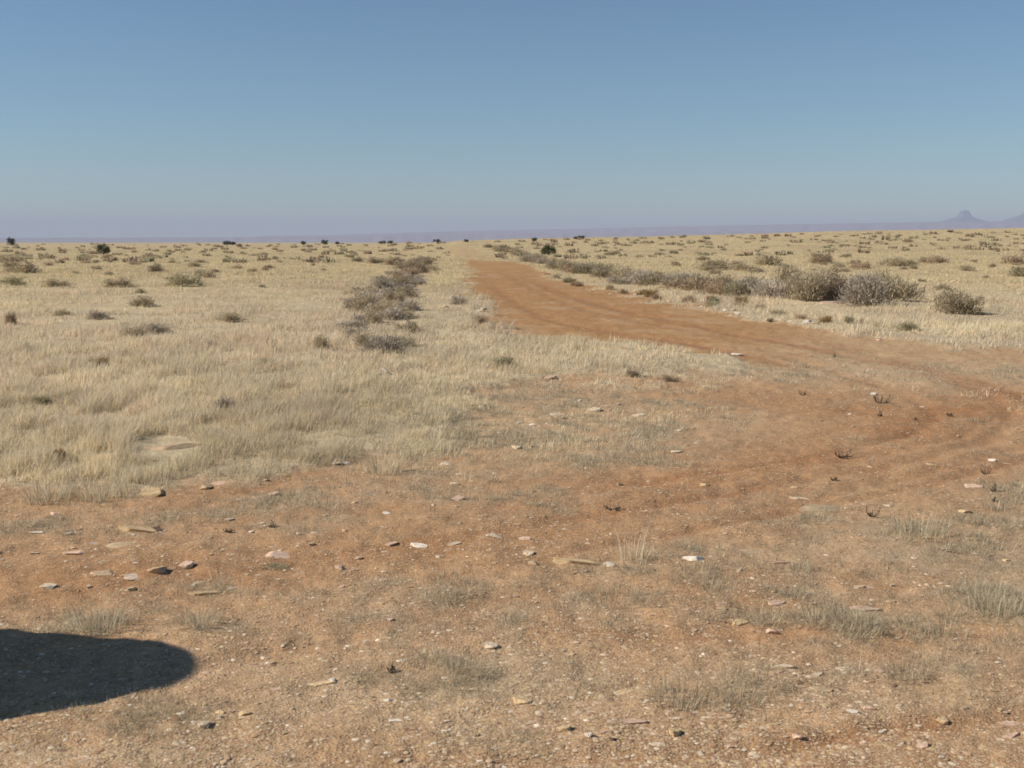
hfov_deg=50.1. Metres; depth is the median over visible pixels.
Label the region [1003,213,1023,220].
butte
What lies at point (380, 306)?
shrub
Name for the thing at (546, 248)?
juniper tree
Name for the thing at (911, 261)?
shrub
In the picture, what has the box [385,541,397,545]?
stone
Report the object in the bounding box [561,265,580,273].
shrub
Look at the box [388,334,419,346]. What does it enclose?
shrub
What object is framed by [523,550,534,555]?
stone
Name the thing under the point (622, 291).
shrub
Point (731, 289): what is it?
shrub
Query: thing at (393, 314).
shrub
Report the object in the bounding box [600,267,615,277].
shrub
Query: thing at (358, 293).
shrub
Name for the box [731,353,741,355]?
stone
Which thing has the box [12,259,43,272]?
shrub
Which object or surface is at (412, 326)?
shrub
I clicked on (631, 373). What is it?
shrub
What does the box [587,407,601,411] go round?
stone
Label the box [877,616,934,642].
grass tuft
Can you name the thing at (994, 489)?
dead weed
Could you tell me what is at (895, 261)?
shrub
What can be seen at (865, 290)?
shrub
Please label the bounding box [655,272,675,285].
shrub
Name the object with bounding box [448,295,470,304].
shrub
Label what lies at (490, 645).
stone
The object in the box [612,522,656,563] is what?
grass tuft
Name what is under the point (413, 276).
shrub
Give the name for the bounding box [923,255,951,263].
shrub
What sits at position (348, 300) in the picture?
shrub
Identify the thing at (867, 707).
stone
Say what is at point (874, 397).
dead weed
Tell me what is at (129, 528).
stone
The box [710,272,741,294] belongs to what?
shrub
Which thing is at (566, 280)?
shrub
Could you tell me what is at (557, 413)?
stone
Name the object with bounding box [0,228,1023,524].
dry grass
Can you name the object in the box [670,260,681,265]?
shrub
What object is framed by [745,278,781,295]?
shrub
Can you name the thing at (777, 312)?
shrub
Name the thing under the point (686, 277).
shrub
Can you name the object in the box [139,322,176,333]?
shrub
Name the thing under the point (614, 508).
dead weed
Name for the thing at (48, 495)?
grass tuft
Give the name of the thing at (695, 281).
shrub
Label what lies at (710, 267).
shrub
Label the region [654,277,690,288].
shrub
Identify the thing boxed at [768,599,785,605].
stone
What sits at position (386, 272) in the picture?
shrub
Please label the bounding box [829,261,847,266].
shrub
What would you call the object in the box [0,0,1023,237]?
sky
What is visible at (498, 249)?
shrub
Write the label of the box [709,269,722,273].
shrub
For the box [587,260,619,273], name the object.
shrub
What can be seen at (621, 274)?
shrub
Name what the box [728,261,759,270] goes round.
shrub
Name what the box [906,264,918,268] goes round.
shrub
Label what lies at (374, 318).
shrub
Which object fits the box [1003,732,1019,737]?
stone
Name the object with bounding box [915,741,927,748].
stone
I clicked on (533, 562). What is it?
stone
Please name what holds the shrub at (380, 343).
on the ground at (526, 298)
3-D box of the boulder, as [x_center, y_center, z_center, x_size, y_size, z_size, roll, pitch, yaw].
[-2.860,0.613,9.073,0.682,0.231,0.475,-6,6,-5]
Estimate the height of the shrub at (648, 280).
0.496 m
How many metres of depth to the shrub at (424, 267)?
56.23 m
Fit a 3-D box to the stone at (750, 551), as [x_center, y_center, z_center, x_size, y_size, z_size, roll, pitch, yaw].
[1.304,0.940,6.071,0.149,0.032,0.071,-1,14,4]
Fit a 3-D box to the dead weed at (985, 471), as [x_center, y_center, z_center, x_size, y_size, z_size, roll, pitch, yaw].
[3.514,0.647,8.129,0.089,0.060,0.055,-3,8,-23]
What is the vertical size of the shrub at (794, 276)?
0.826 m
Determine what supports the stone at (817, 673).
on the ground at (526, 298)
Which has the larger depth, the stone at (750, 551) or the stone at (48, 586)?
the stone at (750, 551)
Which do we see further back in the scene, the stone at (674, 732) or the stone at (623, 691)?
the stone at (623, 691)
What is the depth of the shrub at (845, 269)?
60.81 m
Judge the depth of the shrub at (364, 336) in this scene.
17.31 m
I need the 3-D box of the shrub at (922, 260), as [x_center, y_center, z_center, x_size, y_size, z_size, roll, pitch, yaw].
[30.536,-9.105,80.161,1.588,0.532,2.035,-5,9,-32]
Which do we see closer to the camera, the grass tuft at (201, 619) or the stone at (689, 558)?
the grass tuft at (201, 619)
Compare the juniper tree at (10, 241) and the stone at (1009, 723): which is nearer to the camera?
the stone at (1009, 723)
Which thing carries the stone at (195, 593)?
on the ground at (526, 298)
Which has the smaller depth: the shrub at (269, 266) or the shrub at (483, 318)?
the shrub at (483, 318)
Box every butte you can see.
[940,210,987,221]
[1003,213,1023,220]
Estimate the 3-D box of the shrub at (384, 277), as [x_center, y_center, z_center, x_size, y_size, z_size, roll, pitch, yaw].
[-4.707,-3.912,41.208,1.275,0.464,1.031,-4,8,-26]
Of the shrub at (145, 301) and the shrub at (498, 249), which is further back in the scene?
the shrub at (498, 249)
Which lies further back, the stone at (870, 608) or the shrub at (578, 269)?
the shrub at (578, 269)
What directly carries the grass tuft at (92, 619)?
on the ground at (526, 298)
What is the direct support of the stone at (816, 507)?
on the ground at (526, 298)
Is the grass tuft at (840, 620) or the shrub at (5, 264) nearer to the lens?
the grass tuft at (840, 620)
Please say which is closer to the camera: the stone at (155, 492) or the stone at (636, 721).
the stone at (636, 721)
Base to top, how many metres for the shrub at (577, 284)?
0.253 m
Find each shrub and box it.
[0,252,21,261]
[0,258,22,267]
[2,266,15,272]
[2,275,27,284]
[2,311,17,324]
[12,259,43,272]
[28,393,53,404]
[40,277,72,286]
[52,308,71,316]
[53,446,65,457]
[85,309,113,319]
[87,265,102,269]
[87,355,111,366]
[100,277,138,287]
[118,325,155,338]
[125,294,157,306]
[134,287,146,292]
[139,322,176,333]
[145,262,165,271]
[160,272,203,286]
[185,261,202,266]
[190,269,217,277]
[211,395,239,408]
[215,310,245,321]
[230,264,244,268]
[259,355,275,364]
[262,264,275,268]
[308,331,330,350]
[334,318,365,328]
[339,296,361,309]
[339,319,370,329]
[341,326,374,337]
[343,282,382,294]
[345,291,378,311]
[346,312,385,321]
[350,256,364,261]
[351,288,383,301]
[351,332,377,346]
[353,332,416,353]
[355,303,377,313]
[359,309,386,324]
[362,257,386,263]
[362,298,396,313]
[369,275,395,284]
[369,286,396,294]
[370,277,396,291]
[371,305,406,319]
[376,288,410,301]
[382,302,419,317]
[383,255,401,264]
[383,269,401,275]
[385,272,411,286]
[387,264,423,279]
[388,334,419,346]
[390,259,424,269]
[393,282,416,290]
[393,298,422,310]
[393,319,428,333]
[395,285,421,297]
[401,261,430,273]
[404,272,418,280]
[407,278,425,285]
[409,255,439,264]
[425,264,442,270]
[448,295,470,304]
[472,315,492,322]
[483,244,492,247]
[491,355,517,368]
[494,246,503,251]
[512,250,529,255]
[517,254,535,261]
[518,252,544,258]
[531,254,550,263]
[535,257,548,263]
[543,259,561,268]
[546,257,567,261]
[554,259,578,270]
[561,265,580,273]
[561,277,570,282]
[569,261,597,273]
[573,281,583,286]
[580,266,595,273]
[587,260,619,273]
[587,267,612,276]
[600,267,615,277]
[604,275,635,283]
[605,284,613,289]
[606,264,636,276]
[610,269,634,278]
[618,289,629,293]
[625,266,658,281]
[625,369,644,377]
[628,272,660,284]
[635,274,662,285]
[636,289,651,294]
[641,269,663,280]
[643,289,659,297]
[651,294,661,299]
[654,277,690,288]
[655,269,675,283]
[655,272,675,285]
[656,374,681,381]
[668,272,708,281]
[669,269,693,284]
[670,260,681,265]
[679,280,706,291]
[680,271,716,289]
[681,295,697,302]
[682,276,717,290]
[693,257,733,269]
[696,255,711,259]
[699,265,720,270]
[699,279,728,294]
[704,300,719,306]
[706,295,719,302]
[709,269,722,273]
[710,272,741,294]
[719,276,759,296]
[727,271,763,295]
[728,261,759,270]
[731,301,744,307]
[734,295,748,302]
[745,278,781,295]
[746,275,789,298]
[749,251,785,265]
[751,267,764,271]
[766,265,814,284]
[768,309,787,314]
[777,263,801,270]
[779,274,804,295]
[782,272,805,287]
[784,269,829,300]
[790,278,823,299]
[793,314,807,318]
[803,251,834,263]
[803,264,842,281]
[815,315,832,322]
[820,270,843,298]
[821,267,854,299]
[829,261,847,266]
[829,267,898,306]
[837,268,849,271]
[840,253,853,256]
[842,315,855,323]
[844,260,872,268]
[848,267,905,286]
[864,273,928,300]
[875,255,909,266]
[877,274,914,297]
[892,320,920,330]
[898,258,920,265]
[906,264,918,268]
[918,256,937,262]
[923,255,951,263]
[929,285,995,314]
[934,282,953,289]
[958,264,977,270]
[1001,253,1023,263]
[1004,265,1023,276]
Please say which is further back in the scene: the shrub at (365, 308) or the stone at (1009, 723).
the shrub at (365, 308)
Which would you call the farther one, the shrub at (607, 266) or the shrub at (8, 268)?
the shrub at (8, 268)
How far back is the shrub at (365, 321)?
20.94 m
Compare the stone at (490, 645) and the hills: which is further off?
the hills
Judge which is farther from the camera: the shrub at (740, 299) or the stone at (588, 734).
the shrub at (740, 299)
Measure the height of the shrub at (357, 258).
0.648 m
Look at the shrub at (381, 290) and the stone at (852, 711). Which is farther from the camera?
the shrub at (381, 290)
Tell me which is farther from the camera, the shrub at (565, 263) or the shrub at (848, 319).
the shrub at (565, 263)
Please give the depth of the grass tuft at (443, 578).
5.54 m
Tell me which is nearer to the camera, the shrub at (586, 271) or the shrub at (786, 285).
the shrub at (786, 285)
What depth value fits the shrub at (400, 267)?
64.53 m
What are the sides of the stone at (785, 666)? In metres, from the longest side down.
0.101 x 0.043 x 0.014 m
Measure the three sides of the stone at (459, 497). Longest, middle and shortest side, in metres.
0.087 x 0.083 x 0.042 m
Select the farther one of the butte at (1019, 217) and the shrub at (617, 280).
the butte at (1019, 217)
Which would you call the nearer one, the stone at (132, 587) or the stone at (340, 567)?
the stone at (132, 587)
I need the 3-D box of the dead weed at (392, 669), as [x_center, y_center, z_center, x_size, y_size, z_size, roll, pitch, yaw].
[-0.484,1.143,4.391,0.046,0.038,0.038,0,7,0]
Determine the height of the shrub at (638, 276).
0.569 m
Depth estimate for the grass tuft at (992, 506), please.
7.04 m
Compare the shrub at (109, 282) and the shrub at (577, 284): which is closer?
the shrub at (109, 282)
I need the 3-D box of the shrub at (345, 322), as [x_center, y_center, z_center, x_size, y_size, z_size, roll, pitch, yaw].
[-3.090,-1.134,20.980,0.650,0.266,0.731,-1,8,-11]
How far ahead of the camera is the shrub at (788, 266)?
61.02 m
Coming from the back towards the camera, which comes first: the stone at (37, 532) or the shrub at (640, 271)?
the shrub at (640, 271)
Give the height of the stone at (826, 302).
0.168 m
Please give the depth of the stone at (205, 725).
3.87 m
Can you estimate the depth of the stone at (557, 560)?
5.82 m
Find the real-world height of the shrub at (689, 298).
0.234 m
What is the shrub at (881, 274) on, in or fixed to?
on the ground at (526, 298)
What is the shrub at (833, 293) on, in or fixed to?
on the ground at (526, 298)
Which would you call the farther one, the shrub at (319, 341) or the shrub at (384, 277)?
the shrub at (384, 277)
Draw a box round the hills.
[0,230,881,242]
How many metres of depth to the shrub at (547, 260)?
72.91 m
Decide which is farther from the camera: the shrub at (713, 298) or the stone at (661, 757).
the shrub at (713, 298)
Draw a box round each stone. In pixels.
[28,531,45,533]
[39,583,55,589]
[62,550,83,553]
[90,570,112,575]
[106,541,131,547]
[118,525,157,532]
[124,573,138,579]
[127,586,136,590]
[136,488,163,495]
[147,566,166,573]
[178,560,193,568]
[185,590,222,595]
[197,720,209,728]
[200,483,212,489]
[210,481,224,484]
[239,711,251,716]
[265,551,288,558]
[310,681,335,686]
[335,565,344,569]
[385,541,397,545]
[388,719,402,721]
[389,357,405,359]
[410,543,427,547]
[440,461,452,465]
[448,541,460,544]
[452,495,464,500]
[484,641,498,648]
[486,533,502,537]
[511,445,520,448]
[512,695,532,703]
[519,536,530,539]
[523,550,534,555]
[528,560,537,564]
[546,375,557,378]
[550,412,563,415]
[553,557,599,565]
[557,724,570,731]
[584,732,591,737]
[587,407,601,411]
[604,562,613,565]
[614,689,632,694]
[619,719,647,723]
[649,742,665,746]
[656,755,668,760]
[669,728,680,735]
[682,556,702,560]
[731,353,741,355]
[732,619,748,625]
[739,549,760,553]
[755,669,771,673]
[766,628,777,633]
[767,561,789,563]
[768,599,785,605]
[776,664,795,667]
[790,496,809,499]
[792,733,803,739]
[799,505,840,511]
[809,686,831,691]
[811,672,822,675]
[820,301,841,303]
[835,666,852,670]
[846,709,857,713]
[850,606,881,611]
[863,704,877,710]
[874,669,887,672]
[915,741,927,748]
[937,716,948,724]
[958,509,970,512]
[964,484,982,487]
[997,721,1020,725]
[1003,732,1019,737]
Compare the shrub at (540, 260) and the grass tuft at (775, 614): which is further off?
the shrub at (540, 260)
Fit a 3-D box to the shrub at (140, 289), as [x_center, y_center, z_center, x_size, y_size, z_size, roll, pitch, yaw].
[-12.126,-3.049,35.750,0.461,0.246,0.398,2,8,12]
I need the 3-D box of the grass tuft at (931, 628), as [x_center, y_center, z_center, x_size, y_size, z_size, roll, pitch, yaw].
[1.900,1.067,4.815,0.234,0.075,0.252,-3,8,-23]
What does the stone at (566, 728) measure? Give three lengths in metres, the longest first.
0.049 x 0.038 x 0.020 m
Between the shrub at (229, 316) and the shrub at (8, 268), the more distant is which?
the shrub at (8, 268)
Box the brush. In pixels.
[0,230,1023,262]
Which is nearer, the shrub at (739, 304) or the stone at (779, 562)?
the stone at (779, 562)
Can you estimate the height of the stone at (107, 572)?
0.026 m
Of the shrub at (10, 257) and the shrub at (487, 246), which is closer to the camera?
the shrub at (10, 257)
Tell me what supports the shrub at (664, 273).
on the ground at (526, 298)
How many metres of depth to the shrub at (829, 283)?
31.96 m
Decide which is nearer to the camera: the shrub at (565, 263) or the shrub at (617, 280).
the shrub at (617, 280)
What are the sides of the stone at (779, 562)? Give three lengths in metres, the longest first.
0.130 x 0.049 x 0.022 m
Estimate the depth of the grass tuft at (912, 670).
4.34 m
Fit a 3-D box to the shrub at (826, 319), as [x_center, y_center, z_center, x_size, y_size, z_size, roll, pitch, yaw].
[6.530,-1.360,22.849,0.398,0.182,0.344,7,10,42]
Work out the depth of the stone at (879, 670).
4.35 m
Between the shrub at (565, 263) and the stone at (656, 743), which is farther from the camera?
the shrub at (565, 263)
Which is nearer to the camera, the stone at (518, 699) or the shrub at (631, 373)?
the stone at (518, 699)
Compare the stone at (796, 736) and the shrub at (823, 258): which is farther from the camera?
the shrub at (823, 258)
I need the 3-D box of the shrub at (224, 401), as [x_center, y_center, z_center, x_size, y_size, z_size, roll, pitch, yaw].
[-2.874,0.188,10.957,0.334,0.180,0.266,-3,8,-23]
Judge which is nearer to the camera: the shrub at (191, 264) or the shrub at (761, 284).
the shrub at (761, 284)
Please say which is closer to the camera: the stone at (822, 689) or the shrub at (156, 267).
the stone at (822, 689)
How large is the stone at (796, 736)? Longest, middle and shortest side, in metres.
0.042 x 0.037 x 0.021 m
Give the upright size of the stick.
0.149 m
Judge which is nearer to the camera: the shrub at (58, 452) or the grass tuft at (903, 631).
the grass tuft at (903, 631)
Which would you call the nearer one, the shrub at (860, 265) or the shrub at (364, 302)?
the shrub at (364, 302)
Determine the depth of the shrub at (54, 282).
40.13 m
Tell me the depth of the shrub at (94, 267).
64.83 m
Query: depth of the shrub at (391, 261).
79.78 m
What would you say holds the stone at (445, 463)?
on the ground at (526, 298)
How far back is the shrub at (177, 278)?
40.71 m
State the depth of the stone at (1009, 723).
3.95 m
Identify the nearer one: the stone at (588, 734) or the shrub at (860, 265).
the stone at (588, 734)
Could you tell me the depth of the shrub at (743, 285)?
33.18 m
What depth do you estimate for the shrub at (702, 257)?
92.65 m
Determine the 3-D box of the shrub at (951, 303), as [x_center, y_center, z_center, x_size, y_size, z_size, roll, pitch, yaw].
[10.353,-1.966,25.709,1.401,0.791,1.657,-2,8,-17]
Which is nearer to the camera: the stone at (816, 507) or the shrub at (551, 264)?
the stone at (816, 507)
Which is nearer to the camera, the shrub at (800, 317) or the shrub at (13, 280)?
the shrub at (800, 317)
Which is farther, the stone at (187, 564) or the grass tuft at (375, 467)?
the grass tuft at (375, 467)
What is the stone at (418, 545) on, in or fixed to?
on the ground at (526, 298)
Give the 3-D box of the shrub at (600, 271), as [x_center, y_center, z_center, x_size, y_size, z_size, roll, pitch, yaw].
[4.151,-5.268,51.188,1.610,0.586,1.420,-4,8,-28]
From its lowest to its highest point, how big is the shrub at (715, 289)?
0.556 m
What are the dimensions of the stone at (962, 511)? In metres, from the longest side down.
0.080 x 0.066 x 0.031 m
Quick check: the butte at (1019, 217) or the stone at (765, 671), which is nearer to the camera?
the stone at (765, 671)
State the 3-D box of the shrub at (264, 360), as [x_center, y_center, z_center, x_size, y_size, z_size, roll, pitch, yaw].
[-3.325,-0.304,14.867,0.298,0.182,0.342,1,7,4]
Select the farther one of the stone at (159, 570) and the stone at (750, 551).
the stone at (750, 551)
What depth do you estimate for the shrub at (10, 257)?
90.63 m
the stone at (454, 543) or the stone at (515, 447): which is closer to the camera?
the stone at (454, 543)
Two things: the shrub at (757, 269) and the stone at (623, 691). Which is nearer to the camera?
the stone at (623, 691)
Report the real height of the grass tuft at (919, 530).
0.148 m
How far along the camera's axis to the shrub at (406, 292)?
33.00 m
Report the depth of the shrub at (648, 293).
33.82 m
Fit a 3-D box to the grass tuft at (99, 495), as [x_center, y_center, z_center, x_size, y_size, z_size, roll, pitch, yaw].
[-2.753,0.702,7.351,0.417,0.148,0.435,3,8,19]
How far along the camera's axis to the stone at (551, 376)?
13.72 m
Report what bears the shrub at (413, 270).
on the ground at (526, 298)
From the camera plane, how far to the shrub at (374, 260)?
85.75 m
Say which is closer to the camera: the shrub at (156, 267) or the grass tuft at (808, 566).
the grass tuft at (808, 566)
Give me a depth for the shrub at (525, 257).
90.13 m
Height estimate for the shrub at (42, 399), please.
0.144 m
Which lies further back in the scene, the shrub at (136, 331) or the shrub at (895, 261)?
the shrub at (895, 261)
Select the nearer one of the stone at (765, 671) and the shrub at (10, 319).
the stone at (765, 671)
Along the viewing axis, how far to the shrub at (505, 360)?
14.52 m
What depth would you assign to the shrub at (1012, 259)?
76.31 m
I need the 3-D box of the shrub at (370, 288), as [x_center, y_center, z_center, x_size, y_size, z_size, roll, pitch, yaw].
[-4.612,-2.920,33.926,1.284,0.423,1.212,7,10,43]
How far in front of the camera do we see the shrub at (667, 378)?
13.38 m
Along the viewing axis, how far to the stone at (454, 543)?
6.25 m
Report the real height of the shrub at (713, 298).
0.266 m
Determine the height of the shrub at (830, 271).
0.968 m
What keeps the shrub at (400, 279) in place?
on the ground at (526, 298)
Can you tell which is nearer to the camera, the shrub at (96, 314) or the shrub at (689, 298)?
the shrub at (96, 314)
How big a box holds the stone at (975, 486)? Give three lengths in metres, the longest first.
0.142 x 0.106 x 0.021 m
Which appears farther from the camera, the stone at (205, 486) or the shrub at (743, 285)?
the shrub at (743, 285)
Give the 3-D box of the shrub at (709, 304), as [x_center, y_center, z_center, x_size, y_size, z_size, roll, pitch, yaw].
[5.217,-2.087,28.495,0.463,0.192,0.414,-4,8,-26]
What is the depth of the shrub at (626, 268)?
47.88 m
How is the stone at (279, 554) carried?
on the ground at (526, 298)
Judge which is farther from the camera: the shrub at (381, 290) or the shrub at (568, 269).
the shrub at (568, 269)
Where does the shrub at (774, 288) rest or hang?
on the ground at (526, 298)
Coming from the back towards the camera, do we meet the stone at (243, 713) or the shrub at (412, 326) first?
the shrub at (412, 326)
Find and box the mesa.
[258,221,1023,236]
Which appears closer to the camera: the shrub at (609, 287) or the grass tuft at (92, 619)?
the grass tuft at (92, 619)
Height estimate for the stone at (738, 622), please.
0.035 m
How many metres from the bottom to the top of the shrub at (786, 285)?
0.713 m
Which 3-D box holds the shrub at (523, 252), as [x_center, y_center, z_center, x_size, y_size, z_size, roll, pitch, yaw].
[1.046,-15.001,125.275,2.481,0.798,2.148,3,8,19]
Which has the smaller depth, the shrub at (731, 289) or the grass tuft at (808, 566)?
the grass tuft at (808, 566)
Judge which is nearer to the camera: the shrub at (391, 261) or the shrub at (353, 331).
the shrub at (353, 331)
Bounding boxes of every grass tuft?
[12,474,80,505]
[54,587,135,635]
[68,476,126,501]
[165,599,223,627]
[257,561,290,570]
[357,447,414,475]
[430,569,465,586]
[580,579,650,609]
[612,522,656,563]
[645,671,707,710]
[721,684,766,708]
[742,601,804,630]
[781,556,813,572]
[787,604,848,630]
[822,605,891,635]
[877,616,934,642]
[877,657,933,683]
[882,509,951,541]
[915,614,977,640]
[962,572,1023,617]
[977,498,1018,511]
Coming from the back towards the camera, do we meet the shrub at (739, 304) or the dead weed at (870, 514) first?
the shrub at (739, 304)
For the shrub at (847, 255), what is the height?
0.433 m
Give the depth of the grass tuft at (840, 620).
4.88 m
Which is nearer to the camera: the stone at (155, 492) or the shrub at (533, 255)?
the stone at (155, 492)
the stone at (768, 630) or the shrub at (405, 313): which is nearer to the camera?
the stone at (768, 630)
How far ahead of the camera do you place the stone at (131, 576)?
5.57 m
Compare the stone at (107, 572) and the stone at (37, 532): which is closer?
the stone at (107, 572)
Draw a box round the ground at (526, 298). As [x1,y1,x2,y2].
[0,228,1023,767]
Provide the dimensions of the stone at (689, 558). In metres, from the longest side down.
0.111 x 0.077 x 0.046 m
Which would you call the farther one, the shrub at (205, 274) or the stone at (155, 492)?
the shrub at (205, 274)
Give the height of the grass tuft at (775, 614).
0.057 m
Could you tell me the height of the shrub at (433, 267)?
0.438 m
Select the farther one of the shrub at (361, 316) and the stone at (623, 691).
the shrub at (361, 316)
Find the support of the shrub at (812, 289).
on the ground at (526, 298)
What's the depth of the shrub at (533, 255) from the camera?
106.32 m
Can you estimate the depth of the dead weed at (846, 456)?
8.77 m
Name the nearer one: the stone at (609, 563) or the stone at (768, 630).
the stone at (768, 630)
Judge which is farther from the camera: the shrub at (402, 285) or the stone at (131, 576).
the shrub at (402, 285)
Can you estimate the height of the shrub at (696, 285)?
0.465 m
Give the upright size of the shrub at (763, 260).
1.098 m
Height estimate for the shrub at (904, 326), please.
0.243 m
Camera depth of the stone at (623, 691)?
4.20 m
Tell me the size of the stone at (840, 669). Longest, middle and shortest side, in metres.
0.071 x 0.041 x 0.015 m
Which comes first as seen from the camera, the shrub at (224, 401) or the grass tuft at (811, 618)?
the grass tuft at (811, 618)
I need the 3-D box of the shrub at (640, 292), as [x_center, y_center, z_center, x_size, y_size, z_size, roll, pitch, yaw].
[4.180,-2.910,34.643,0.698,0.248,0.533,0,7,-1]
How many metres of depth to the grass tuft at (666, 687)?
4.10 m
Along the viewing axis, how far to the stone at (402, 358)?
15.76 m
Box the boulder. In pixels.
[143,443,200,450]
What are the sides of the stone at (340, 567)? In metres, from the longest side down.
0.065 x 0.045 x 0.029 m
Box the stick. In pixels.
[382,366,393,376]
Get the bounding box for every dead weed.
[387,664,396,672]
[603,504,620,509]
[835,449,853,457]
[866,506,880,516]
[873,393,891,403]
[980,468,992,474]
[990,484,998,491]
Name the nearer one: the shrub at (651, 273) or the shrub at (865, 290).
the shrub at (865, 290)
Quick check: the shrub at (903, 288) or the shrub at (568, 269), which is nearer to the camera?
the shrub at (903, 288)
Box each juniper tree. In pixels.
[6,237,17,244]
[96,243,111,254]
[540,244,556,254]
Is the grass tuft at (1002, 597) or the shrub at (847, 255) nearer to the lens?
the grass tuft at (1002, 597)
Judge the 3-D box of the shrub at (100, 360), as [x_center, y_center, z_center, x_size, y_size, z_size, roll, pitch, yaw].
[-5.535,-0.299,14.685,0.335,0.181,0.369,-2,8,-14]
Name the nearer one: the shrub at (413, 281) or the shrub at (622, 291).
the shrub at (622, 291)
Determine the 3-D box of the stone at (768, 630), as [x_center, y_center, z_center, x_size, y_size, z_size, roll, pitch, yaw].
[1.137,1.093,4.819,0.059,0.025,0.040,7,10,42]
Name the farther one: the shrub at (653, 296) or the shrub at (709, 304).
the shrub at (653, 296)
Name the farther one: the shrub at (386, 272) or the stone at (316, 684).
the shrub at (386, 272)
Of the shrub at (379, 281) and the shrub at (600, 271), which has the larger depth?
the shrub at (600, 271)
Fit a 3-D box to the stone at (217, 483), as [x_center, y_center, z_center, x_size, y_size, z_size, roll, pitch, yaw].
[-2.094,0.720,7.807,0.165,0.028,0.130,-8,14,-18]
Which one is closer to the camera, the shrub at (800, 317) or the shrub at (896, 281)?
the shrub at (800, 317)
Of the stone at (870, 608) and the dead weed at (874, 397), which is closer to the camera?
the stone at (870, 608)
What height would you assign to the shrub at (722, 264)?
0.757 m
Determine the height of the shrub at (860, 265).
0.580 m
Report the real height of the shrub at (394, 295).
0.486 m
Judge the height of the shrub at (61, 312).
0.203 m
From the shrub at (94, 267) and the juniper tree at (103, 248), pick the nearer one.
the shrub at (94, 267)
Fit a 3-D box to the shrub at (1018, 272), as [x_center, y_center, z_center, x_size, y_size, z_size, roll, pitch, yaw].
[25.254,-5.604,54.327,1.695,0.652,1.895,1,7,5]
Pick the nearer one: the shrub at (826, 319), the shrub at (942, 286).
the shrub at (826, 319)
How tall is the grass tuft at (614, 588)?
0.065 m
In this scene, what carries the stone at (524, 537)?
on the ground at (526, 298)
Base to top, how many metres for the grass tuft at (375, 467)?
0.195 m
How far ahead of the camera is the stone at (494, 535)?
6.37 m
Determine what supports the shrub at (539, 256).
on the ground at (526, 298)
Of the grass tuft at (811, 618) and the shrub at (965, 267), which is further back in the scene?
the shrub at (965, 267)
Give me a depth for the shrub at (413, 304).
27.04 m
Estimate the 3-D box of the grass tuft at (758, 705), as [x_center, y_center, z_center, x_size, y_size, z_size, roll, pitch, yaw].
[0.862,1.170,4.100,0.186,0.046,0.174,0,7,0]
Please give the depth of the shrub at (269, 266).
66.54 m
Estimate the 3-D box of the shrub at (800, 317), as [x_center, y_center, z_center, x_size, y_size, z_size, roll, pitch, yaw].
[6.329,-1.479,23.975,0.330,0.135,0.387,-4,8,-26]
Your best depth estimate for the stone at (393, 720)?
3.93 m
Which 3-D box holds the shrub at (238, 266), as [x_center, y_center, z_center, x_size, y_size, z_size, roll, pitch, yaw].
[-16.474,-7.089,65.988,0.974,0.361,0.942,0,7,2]
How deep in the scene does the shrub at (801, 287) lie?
31.69 m
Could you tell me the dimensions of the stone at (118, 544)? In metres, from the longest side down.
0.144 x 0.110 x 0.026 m
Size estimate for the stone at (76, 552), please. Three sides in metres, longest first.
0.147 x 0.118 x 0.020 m
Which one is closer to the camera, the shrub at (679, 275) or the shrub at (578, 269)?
the shrub at (679, 275)
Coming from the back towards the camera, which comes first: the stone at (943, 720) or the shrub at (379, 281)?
the shrub at (379, 281)
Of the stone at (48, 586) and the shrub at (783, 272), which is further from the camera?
the shrub at (783, 272)
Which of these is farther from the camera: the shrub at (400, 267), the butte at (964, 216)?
the butte at (964, 216)
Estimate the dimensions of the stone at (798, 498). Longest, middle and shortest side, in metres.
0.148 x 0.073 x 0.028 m
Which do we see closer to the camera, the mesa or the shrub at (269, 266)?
the shrub at (269, 266)
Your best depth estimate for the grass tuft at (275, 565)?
5.78 m
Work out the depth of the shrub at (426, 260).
76.97 m
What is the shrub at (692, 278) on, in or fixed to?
on the ground at (526, 298)

